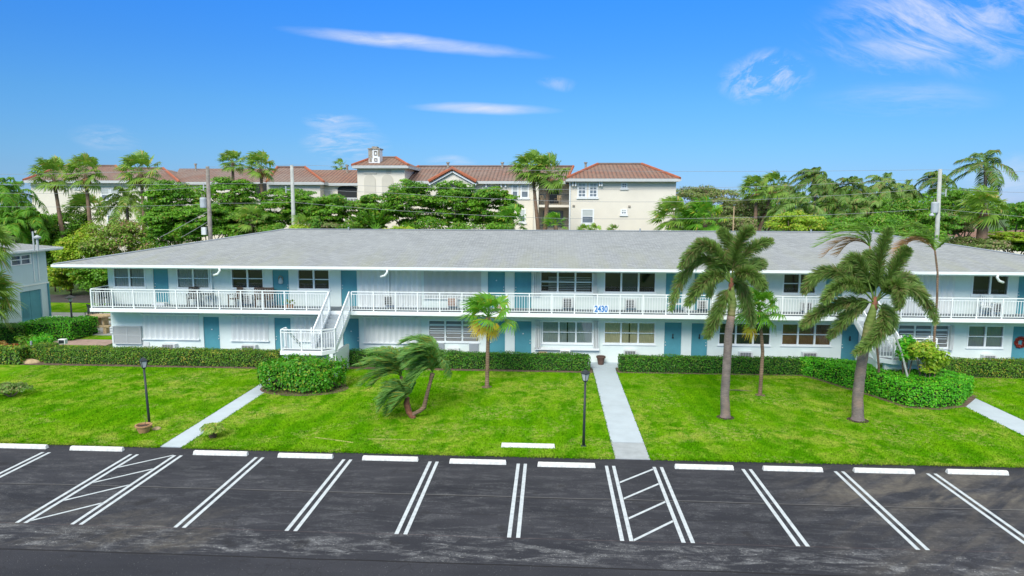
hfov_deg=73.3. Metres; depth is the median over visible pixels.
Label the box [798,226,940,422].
foxtail palm
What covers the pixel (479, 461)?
wheel stop
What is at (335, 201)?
tree
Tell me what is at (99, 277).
shrub
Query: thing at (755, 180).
fan palm
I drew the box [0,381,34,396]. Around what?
shrub
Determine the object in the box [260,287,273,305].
patio chair
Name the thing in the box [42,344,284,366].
hedge
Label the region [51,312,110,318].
path
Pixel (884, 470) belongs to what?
wheel stop
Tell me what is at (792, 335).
window
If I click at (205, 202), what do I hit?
utility pole
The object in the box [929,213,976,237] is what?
tree
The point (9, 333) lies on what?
hedge
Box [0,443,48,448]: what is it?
wheel stop
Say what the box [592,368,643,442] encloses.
walkway
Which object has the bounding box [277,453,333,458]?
wheel stop
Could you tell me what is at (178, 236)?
shrub
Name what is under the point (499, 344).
door
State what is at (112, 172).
power line
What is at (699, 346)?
door
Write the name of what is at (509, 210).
fan palm
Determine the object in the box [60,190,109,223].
fan palm
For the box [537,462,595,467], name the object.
wheel stop
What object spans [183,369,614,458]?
lawn
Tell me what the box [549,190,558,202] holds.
sliding door
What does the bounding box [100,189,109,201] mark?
window
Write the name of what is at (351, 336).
door
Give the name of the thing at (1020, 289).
door
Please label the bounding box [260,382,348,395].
flower bed
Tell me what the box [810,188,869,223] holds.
coconut palm
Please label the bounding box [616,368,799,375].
flower bed
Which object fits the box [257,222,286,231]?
shrub
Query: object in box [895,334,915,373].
shrub
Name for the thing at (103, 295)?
patio chair
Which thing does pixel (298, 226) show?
shrub
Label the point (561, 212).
sliding door
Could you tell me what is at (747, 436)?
lawn
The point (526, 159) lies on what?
fan palm
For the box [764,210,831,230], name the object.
tree
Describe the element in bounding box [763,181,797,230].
coconut palm
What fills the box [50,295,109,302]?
driveway
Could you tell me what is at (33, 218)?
coconut palm
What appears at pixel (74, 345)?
lawn
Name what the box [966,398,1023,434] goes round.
walkway
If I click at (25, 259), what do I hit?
window
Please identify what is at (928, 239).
slender palm
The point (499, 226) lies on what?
shrub
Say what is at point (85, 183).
fan palm
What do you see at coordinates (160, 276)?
door
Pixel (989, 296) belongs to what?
patio chair
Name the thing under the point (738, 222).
tree
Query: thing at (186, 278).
window
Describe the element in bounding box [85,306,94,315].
patio chair
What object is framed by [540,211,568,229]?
fan palm
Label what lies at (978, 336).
window
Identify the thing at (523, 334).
door
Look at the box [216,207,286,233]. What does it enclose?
tree
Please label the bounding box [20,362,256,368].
flower bed
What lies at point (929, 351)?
shrub
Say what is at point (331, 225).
shrub
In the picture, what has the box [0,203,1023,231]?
woods
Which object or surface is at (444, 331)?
window
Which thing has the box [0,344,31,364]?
hedge
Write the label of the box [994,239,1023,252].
tree
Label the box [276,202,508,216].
power line
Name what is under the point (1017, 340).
wreath
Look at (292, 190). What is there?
utility pole
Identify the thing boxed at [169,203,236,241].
tree
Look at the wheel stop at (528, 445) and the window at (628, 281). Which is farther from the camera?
the window at (628, 281)
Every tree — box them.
[135,204,196,246]
[138,179,206,243]
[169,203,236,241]
[189,175,263,219]
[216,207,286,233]
[255,187,322,227]
[303,193,358,224]
[350,193,394,228]
[378,178,436,226]
[425,179,475,227]
[466,186,523,225]
[676,184,722,229]
[683,188,743,219]
[702,214,757,230]
[720,196,772,226]
[742,187,798,230]
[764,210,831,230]
[802,213,841,230]
[804,185,866,211]
[821,220,880,232]
[822,196,885,225]
[834,212,922,231]
[864,184,916,206]
[867,195,940,219]
[875,222,952,239]
[910,211,970,233]
[916,185,963,220]
[928,187,1000,236]
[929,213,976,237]
[946,235,1013,250]
[987,231,1023,254]
[989,201,1023,252]
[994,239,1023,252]
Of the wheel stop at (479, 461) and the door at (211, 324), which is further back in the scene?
the door at (211, 324)
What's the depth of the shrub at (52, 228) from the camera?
63.88 m
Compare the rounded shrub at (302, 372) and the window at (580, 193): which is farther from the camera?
the window at (580, 193)
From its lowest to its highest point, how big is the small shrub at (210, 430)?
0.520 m
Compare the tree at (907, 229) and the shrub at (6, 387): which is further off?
the tree at (907, 229)
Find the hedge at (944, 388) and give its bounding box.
[799,356,974,407]
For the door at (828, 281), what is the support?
in the apartment building at (593, 294)
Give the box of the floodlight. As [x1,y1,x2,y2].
[58,339,67,346]
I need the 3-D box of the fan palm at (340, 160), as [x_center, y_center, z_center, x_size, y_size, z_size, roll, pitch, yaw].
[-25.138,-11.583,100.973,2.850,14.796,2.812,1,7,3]
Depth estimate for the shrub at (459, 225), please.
55.28 m
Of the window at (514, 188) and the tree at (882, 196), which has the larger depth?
the tree at (882, 196)
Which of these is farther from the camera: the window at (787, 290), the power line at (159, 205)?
the power line at (159, 205)
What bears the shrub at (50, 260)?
on the ground at (64, 291)
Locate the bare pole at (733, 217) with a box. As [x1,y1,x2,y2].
[732,206,734,230]
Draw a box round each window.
[10,254,31,265]
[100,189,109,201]
[107,209,118,221]
[110,189,118,201]
[112,268,146,288]
[176,269,210,289]
[230,269,263,289]
[297,270,330,290]
[428,320,479,343]
[511,185,518,198]
[519,209,526,223]
[520,185,529,198]
[540,272,592,293]
[541,321,592,344]
[576,183,586,198]
[580,209,593,224]
[588,183,598,198]
[603,273,656,293]
[603,322,655,345]
[620,183,627,189]
[620,209,627,215]
[717,322,770,346]
[780,323,831,346]
[781,274,816,294]
[898,324,949,348]
[965,325,1004,348]
[970,276,1009,296]
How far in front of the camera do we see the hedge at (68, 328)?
41.83 m
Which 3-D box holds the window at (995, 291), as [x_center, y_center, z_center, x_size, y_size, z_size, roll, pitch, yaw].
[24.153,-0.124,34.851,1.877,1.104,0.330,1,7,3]
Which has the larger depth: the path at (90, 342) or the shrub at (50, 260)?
the shrub at (50, 260)
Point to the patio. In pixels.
(99, 329)
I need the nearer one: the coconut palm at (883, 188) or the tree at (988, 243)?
the tree at (988, 243)
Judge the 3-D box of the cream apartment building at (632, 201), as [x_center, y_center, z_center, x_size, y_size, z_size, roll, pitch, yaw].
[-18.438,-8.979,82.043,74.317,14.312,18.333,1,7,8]
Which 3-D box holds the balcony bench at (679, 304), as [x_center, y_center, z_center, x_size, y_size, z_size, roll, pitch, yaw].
[8.435,1.006,35.247,0.958,0.442,0.350,1,7,3]
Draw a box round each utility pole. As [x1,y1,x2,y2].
[200,166,212,239]
[285,165,294,224]
[929,169,946,241]
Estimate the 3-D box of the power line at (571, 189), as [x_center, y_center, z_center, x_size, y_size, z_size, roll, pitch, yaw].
[4.064,-8.275,54.758,56.436,0.908,3.022,1,7,3]
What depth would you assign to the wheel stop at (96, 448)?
23.33 m
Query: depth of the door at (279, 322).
37.14 m
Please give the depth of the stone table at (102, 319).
46.44 m
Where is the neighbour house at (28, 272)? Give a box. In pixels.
[0,231,62,322]
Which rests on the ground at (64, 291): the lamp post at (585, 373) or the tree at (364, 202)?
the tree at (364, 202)
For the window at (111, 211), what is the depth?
78.22 m
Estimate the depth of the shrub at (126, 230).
60.77 m
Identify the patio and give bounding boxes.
[93,321,111,334]
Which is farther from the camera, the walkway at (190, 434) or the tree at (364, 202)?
the tree at (364, 202)
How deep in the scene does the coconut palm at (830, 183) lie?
84.30 m
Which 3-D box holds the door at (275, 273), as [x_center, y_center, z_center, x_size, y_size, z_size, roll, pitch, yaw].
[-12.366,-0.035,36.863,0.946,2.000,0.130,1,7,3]
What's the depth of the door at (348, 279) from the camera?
36.65 m
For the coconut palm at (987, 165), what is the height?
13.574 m
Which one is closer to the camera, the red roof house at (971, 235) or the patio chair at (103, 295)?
the patio chair at (103, 295)
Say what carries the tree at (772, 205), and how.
on the ground at (64, 291)
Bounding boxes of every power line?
[0,183,205,184]
[18,187,196,193]
[60,168,205,173]
[103,204,199,206]
[210,178,936,189]
[236,165,937,171]
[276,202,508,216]
[300,188,932,201]
[509,209,923,218]
[959,170,1017,171]
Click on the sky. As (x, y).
(908, 89)
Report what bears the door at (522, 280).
in the apartment building at (593, 294)
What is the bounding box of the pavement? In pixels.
[284,357,618,367]
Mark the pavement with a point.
(605, 365)
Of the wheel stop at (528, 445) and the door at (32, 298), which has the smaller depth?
the wheel stop at (528, 445)
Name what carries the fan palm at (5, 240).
on the lawn at (74, 345)
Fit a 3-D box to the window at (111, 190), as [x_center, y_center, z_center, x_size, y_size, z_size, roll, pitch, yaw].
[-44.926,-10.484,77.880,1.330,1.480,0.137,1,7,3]
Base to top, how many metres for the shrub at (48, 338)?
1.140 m
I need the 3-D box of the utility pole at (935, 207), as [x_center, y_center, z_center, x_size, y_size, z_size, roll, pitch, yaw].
[31.964,-3.450,52.188,1.231,11.008,0.527,-2,7,-15]
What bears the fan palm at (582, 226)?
on the ground at (64, 291)
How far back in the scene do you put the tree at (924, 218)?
58.14 m
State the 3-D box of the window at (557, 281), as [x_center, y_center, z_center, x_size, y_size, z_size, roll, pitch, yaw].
[2.853,-0.285,35.974,2.833,1.191,0.200,1,7,3]
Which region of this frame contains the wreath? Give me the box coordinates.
[1014,336,1023,347]
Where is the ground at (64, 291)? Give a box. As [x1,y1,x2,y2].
[0,207,1014,457]
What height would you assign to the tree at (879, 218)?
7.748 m
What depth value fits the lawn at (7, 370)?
29.29 m
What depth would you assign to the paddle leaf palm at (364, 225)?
57.83 m
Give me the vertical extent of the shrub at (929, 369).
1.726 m
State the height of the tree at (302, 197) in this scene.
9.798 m
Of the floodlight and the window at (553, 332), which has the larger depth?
the floodlight
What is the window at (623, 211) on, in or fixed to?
in the cream apartment building at (632, 201)
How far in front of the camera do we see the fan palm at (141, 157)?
62.75 m
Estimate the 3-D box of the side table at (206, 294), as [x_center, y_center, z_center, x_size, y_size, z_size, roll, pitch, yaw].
[-16.278,0.632,36.678,0.840,0.684,0.480,1,7,3]
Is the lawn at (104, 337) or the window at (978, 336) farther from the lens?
the lawn at (104, 337)
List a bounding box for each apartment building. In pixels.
[22,146,680,258]
[51,227,1023,375]
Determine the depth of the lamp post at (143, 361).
25.45 m
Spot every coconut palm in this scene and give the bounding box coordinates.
[0,177,24,210]
[0,177,48,241]
[0,212,35,243]
[12,207,54,243]
[95,186,147,249]
[760,191,825,230]
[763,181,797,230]
[785,167,833,205]
[806,178,845,201]
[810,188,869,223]
[823,176,875,211]
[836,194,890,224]
[855,172,906,203]
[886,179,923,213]
[912,170,957,197]
[942,149,1018,238]
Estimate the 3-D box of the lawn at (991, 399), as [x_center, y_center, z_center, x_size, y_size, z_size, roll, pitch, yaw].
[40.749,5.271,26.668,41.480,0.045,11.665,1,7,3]
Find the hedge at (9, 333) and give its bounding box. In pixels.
[0,321,31,342]
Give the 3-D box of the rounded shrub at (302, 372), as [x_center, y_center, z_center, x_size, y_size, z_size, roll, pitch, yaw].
[-9.501,3.787,31.184,4.362,1.667,2.790,1,7,3]
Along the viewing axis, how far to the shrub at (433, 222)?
56.66 m
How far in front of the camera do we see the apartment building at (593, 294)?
36.20 m
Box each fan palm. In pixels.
[0,223,20,273]
[0,267,27,329]
[25,155,75,290]
[55,151,106,292]
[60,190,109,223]
[113,149,163,229]
[217,149,245,204]
[233,204,268,233]
[243,150,277,209]
[289,213,312,228]
[331,158,346,169]
[454,291,518,387]
[494,203,527,229]
[506,149,550,229]
[526,151,570,229]
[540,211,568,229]
[577,224,589,229]
[586,223,600,229]
[605,224,618,229]
[647,195,699,230]
[676,196,730,230]
[734,286,785,395]
[735,174,773,230]
[757,170,789,230]
[952,184,1010,244]
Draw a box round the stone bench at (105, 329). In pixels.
[96,325,110,333]
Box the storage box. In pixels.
[152,302,167,305]
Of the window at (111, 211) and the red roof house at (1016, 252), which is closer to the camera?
the window at (111, 211)
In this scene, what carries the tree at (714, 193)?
on the ground at (64, 291)
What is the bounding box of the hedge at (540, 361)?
[349,348,590,370]
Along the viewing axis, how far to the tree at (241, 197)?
60.74 m
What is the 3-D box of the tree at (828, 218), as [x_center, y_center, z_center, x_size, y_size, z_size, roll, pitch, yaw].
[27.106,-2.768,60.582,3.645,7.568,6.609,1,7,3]
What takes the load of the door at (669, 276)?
in the apartment building at (593, 294)
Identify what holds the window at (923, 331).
in the apartment building at (593, 294)
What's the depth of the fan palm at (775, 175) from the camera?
67.38 m
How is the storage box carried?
on the apartment building at (593, 294)
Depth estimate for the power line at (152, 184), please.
55.08 m
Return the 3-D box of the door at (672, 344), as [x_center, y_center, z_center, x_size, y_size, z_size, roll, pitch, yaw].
[8.412,2.857,36.048,0.945,2.208,0.120,1,7,3]
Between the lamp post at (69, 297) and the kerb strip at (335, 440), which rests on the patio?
the lamp post at (69, 297)
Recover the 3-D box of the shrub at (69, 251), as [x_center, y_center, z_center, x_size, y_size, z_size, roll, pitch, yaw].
[-38.857,-2.865,63.081,5.878,6.734,5.965,1,7,3]
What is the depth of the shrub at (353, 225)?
55.99 m
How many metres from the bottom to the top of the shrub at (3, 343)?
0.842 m
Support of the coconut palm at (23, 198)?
on the ground at (64, 291)
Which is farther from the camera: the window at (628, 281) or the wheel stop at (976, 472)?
the window at (628, 281)
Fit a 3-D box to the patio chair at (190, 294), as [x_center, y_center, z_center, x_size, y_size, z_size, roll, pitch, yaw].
[-17.012,0.466,36.687,0.560,1.006,0.620,-2,7,-14]
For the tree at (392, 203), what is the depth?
58.85 m
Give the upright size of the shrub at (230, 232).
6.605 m
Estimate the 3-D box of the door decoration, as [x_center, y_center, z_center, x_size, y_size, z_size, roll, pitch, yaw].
[-12.367,-0.435,36.778,0.251,0.454,0.251,-6,9,-41]
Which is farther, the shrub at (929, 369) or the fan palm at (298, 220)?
the fan palm at (298, 220)
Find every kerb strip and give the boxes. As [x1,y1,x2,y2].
[316,437,352,442]
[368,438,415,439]
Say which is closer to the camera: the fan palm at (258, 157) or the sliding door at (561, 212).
the fan palm at (258, 157)
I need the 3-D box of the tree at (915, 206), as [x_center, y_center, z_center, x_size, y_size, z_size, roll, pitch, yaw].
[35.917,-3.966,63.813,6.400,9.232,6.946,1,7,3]
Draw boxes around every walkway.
[160,379,269,447]
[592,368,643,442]
[611,442,649,459]
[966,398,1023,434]
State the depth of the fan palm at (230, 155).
70.37 m
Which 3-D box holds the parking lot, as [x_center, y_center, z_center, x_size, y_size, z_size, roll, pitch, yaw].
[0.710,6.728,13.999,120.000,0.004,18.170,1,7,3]
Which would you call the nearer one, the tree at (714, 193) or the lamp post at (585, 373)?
the lamp post at (585, 373)
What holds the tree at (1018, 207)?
on the ground at (64, 291)
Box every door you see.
[20,289,41,321]
[152,269,170,304]
[202,316,220,349]
[272,270,289,305]
[273,317,291,350]
[340,270,357,306]
[342,318,359,350]
[487,272,505,307]
[490,320,505,352]
[514,272,531,308]
[514,320,531,353]
[543,211,562,226]
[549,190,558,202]
[663,322,682,355]
[664,273,682,310]
[690,323,707,356]
[693,273,710,310]
[825,277,842,298]
[840,324,859,359]
[1010,326,1023,359]
[1015,276,1023,314]
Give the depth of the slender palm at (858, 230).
30.01 m
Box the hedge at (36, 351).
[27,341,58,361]
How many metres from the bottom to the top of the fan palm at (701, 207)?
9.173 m
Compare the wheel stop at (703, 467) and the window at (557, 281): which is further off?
the window at (557, 281)
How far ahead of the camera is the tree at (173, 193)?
59.82 m
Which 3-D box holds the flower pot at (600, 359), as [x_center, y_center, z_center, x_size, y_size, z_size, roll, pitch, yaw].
[4.626,3.763,35.830,0.490,0.440,0.490,1,7,3]
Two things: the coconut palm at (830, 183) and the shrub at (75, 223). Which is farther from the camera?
the coconut palm at (830, 183)
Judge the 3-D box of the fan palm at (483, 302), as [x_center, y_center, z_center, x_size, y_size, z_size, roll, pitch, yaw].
[-1.215,2.354,31.224,2.807,4.434,2.687,-5,9,-34]
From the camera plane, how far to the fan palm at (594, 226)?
59.61 m
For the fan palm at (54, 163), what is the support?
on the ground at (64, 291)
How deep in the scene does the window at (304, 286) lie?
36.71 m
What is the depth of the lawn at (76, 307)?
54.75 m
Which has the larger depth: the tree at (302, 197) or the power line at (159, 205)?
the tree at (302, 197)
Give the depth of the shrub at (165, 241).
58.27 m
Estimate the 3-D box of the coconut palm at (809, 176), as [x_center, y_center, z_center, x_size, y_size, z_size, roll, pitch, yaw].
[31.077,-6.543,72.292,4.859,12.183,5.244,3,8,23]
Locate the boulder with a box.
[23,359,40,363]
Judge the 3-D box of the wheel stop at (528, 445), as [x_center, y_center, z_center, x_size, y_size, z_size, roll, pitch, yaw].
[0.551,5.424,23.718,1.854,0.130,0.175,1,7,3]
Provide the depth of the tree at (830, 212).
70.00 m
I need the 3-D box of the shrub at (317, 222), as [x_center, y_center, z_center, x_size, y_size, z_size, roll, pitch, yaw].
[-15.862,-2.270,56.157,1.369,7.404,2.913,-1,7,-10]
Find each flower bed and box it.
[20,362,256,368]
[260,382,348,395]
[347,367,591,372]
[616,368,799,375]
[801,375,977,409]
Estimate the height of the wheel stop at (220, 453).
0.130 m
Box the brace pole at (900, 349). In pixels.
[893,333,907,376]
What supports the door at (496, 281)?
in the apartment building at (593, 294)
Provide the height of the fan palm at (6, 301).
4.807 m
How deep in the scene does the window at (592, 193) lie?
69.91 m
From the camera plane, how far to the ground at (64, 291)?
66.10 m
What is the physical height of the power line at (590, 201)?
1.152 m
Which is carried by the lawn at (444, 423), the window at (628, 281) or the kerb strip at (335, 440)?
the kerb strip at (335, 440)
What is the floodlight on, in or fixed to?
on the lawn at (74, 345)
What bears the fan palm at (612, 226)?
on the ground at (64, 291)
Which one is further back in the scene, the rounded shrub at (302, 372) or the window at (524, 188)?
the window at (524, 188)
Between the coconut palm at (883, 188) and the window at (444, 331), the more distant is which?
the coconut palm at (883, 188)
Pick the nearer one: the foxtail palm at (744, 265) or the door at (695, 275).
the foxtail palm at (744, 265)
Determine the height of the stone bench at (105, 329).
0.480 m
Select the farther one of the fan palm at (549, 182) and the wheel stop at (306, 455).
the fan palm at (549, 182)
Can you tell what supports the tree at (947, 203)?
on the ground at (64, 291)
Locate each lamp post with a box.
[65,295,75,317]
[139,357,151,427]
[581,369,589,446]
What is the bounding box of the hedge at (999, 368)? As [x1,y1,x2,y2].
[941,357,1023,377]
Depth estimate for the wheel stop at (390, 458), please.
22.51 m
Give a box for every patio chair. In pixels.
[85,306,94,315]
[97,286,111,305]
[186,287,198,306]
[227,287,242,306]
[254,287,265,306]
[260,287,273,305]
[979,294,994,316]
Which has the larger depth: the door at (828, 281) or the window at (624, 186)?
the window at (624, 186)
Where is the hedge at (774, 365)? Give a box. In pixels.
[617,353,804,374]
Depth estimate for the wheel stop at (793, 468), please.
21.73 m
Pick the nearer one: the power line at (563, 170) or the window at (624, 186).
the power line at (563, 170)
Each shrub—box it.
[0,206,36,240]
[0,340,17,346]
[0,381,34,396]
[13,212,72,243]
[14,334,37,345]
[27,332,57,344]
[28,230,70,291]
[41,211,94,235]
[47,258,90,294]
[48,220,118,279]
[66,255,108,294]
[75,216,159,256]
[140,231,181,247]
[163,229,203,244]
[200,224,248,238]
[200,422,225,438]
[255,353,349,394]
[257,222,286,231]
[289,224,310,228]
[307,215,323,228]
[320,222,346,228]
[334,219,363,228]
[382,225,414,228]
[401,214,447,228]
[447,221,483,229]
[480,221,515,229]
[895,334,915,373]
[904,338,951,375]
[919,361,942,377]
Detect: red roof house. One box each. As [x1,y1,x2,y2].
[933,227,976,239]
[988,230,1023,253]
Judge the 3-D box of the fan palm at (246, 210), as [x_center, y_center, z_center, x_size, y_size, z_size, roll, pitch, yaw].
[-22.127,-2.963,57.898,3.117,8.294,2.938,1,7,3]
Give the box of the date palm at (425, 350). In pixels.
[352,333,452,418]
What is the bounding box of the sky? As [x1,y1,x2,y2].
[0,0,1023,205]
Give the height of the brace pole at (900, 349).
2.685 m
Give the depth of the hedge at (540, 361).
34.68 m
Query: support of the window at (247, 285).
in the apartment building at (593, 294)
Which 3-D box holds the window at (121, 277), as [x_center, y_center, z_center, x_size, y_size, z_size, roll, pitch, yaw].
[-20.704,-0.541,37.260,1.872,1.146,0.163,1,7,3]
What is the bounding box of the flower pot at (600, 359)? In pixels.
[596,355,605,364]
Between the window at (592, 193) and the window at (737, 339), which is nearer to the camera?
the window at (737, 339)
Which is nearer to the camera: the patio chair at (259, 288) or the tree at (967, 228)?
the patio chair at (259, 288)
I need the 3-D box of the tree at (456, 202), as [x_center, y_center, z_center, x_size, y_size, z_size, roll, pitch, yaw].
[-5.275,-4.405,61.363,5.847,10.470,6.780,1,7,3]
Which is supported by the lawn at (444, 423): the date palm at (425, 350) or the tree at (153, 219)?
the date palm at (425, 350)
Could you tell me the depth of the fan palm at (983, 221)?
57.30 m
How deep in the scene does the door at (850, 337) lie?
35.53 m
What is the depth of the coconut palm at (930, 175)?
78.06 m
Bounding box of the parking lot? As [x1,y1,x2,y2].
[0,443,1023,575]
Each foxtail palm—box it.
[667,223,774,419]
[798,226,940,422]
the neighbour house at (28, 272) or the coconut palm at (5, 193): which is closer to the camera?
the neighbour house at (28, 272)
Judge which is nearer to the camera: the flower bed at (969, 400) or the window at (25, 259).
the flower bed at (969, 400)
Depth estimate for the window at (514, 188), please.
73.93 m
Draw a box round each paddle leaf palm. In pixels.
[345,212,372,228]
[353,205,391,228]
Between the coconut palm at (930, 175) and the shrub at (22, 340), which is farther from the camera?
the coconut palm at (930, 175)
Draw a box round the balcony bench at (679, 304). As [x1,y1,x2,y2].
[667,303,685,311]
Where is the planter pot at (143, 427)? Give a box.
[134,417,151,433]
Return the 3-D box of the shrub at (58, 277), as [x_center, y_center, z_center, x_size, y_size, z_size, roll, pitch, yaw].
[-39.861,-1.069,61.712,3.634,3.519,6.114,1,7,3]
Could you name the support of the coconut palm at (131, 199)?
on the ground at (64, 291)
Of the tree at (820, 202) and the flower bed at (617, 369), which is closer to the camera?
the flower bed at (617, 369)
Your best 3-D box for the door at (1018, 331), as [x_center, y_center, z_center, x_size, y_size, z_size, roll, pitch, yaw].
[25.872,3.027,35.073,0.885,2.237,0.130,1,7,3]
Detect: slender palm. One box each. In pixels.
[809,222,879,372]
[888,222,954,343]
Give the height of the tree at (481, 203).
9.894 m
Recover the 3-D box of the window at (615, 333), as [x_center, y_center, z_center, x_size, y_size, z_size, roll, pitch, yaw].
[6.165,2.386,36.098,2.775,1.236,0.163,1,7,3]
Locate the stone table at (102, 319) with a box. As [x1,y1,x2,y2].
[90,314,110,324]
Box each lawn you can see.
[0,364,267,446]
[9,344,95,346]
[51,302,109,312]
[79,335,111,339]
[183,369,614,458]
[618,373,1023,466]
[971,378,1023,419]
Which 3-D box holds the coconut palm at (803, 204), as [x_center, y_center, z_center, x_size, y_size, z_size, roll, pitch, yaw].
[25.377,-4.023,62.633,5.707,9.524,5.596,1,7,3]
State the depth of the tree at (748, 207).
68.41 m
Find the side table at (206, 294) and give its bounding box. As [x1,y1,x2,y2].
[200,293,213,306]
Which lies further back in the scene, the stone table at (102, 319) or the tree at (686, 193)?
the tree at (686, 193)
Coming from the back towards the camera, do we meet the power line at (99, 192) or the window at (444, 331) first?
the power line at (99, 192)
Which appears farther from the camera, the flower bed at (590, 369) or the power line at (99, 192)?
the power line at (99, 192)
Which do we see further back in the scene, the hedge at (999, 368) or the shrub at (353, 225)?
the shrub at (353, 225)
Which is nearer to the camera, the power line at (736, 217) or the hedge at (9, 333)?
the hedge at (9, 333)
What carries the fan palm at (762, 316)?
on the lawn at (747, 436)
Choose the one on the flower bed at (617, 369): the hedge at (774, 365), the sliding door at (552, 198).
the hedge at (774, 365)
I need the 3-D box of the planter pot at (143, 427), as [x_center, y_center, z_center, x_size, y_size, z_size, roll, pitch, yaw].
[-13.452,4.940,25.106,0.580,0.672,0.574,1,7,3]
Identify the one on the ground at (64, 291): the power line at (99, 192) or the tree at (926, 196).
the tree at (926, 196)
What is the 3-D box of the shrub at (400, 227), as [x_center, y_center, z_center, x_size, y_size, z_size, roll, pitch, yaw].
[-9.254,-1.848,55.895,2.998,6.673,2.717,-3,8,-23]
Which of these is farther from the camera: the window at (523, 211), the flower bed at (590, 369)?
the window at (523, 211)
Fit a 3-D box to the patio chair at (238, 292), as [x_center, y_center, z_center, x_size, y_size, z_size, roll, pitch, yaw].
[-14.684,0.490,36.555,0.560,1.006,0.620,5,8,32]
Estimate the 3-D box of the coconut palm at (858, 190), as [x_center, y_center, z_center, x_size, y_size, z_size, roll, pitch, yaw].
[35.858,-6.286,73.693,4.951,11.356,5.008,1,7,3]
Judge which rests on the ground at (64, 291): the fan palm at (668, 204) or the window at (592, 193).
the fan palm at (668, 204)
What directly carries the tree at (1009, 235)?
on the ground at (64, 291)
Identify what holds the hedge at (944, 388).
on the flower bed at (969, 400)
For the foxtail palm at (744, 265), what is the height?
7.671 m
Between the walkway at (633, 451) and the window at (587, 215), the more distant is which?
the window at (587, 215)
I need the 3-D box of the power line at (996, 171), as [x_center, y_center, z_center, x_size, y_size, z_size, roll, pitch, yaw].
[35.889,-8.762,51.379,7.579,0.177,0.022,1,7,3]
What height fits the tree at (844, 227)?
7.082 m
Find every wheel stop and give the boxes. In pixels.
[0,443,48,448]
[70,446,124,451]
[193,450,248,455]
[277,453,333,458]
[362,455,418,461]
[449,459,505,464]
[501,443,554,448]
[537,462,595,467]
[674,464,733,469]
[762,466,822,471]
[852,467,914,473]
[945,469,1008,475]
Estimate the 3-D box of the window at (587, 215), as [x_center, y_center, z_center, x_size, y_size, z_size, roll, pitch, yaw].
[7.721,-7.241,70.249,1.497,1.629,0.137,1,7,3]
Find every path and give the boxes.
[8,339,112,345]
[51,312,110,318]
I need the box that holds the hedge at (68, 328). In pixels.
[18,315,100,340]
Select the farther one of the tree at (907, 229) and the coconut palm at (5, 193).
the coconut palm at (5, 193)
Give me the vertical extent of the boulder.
0.220 m

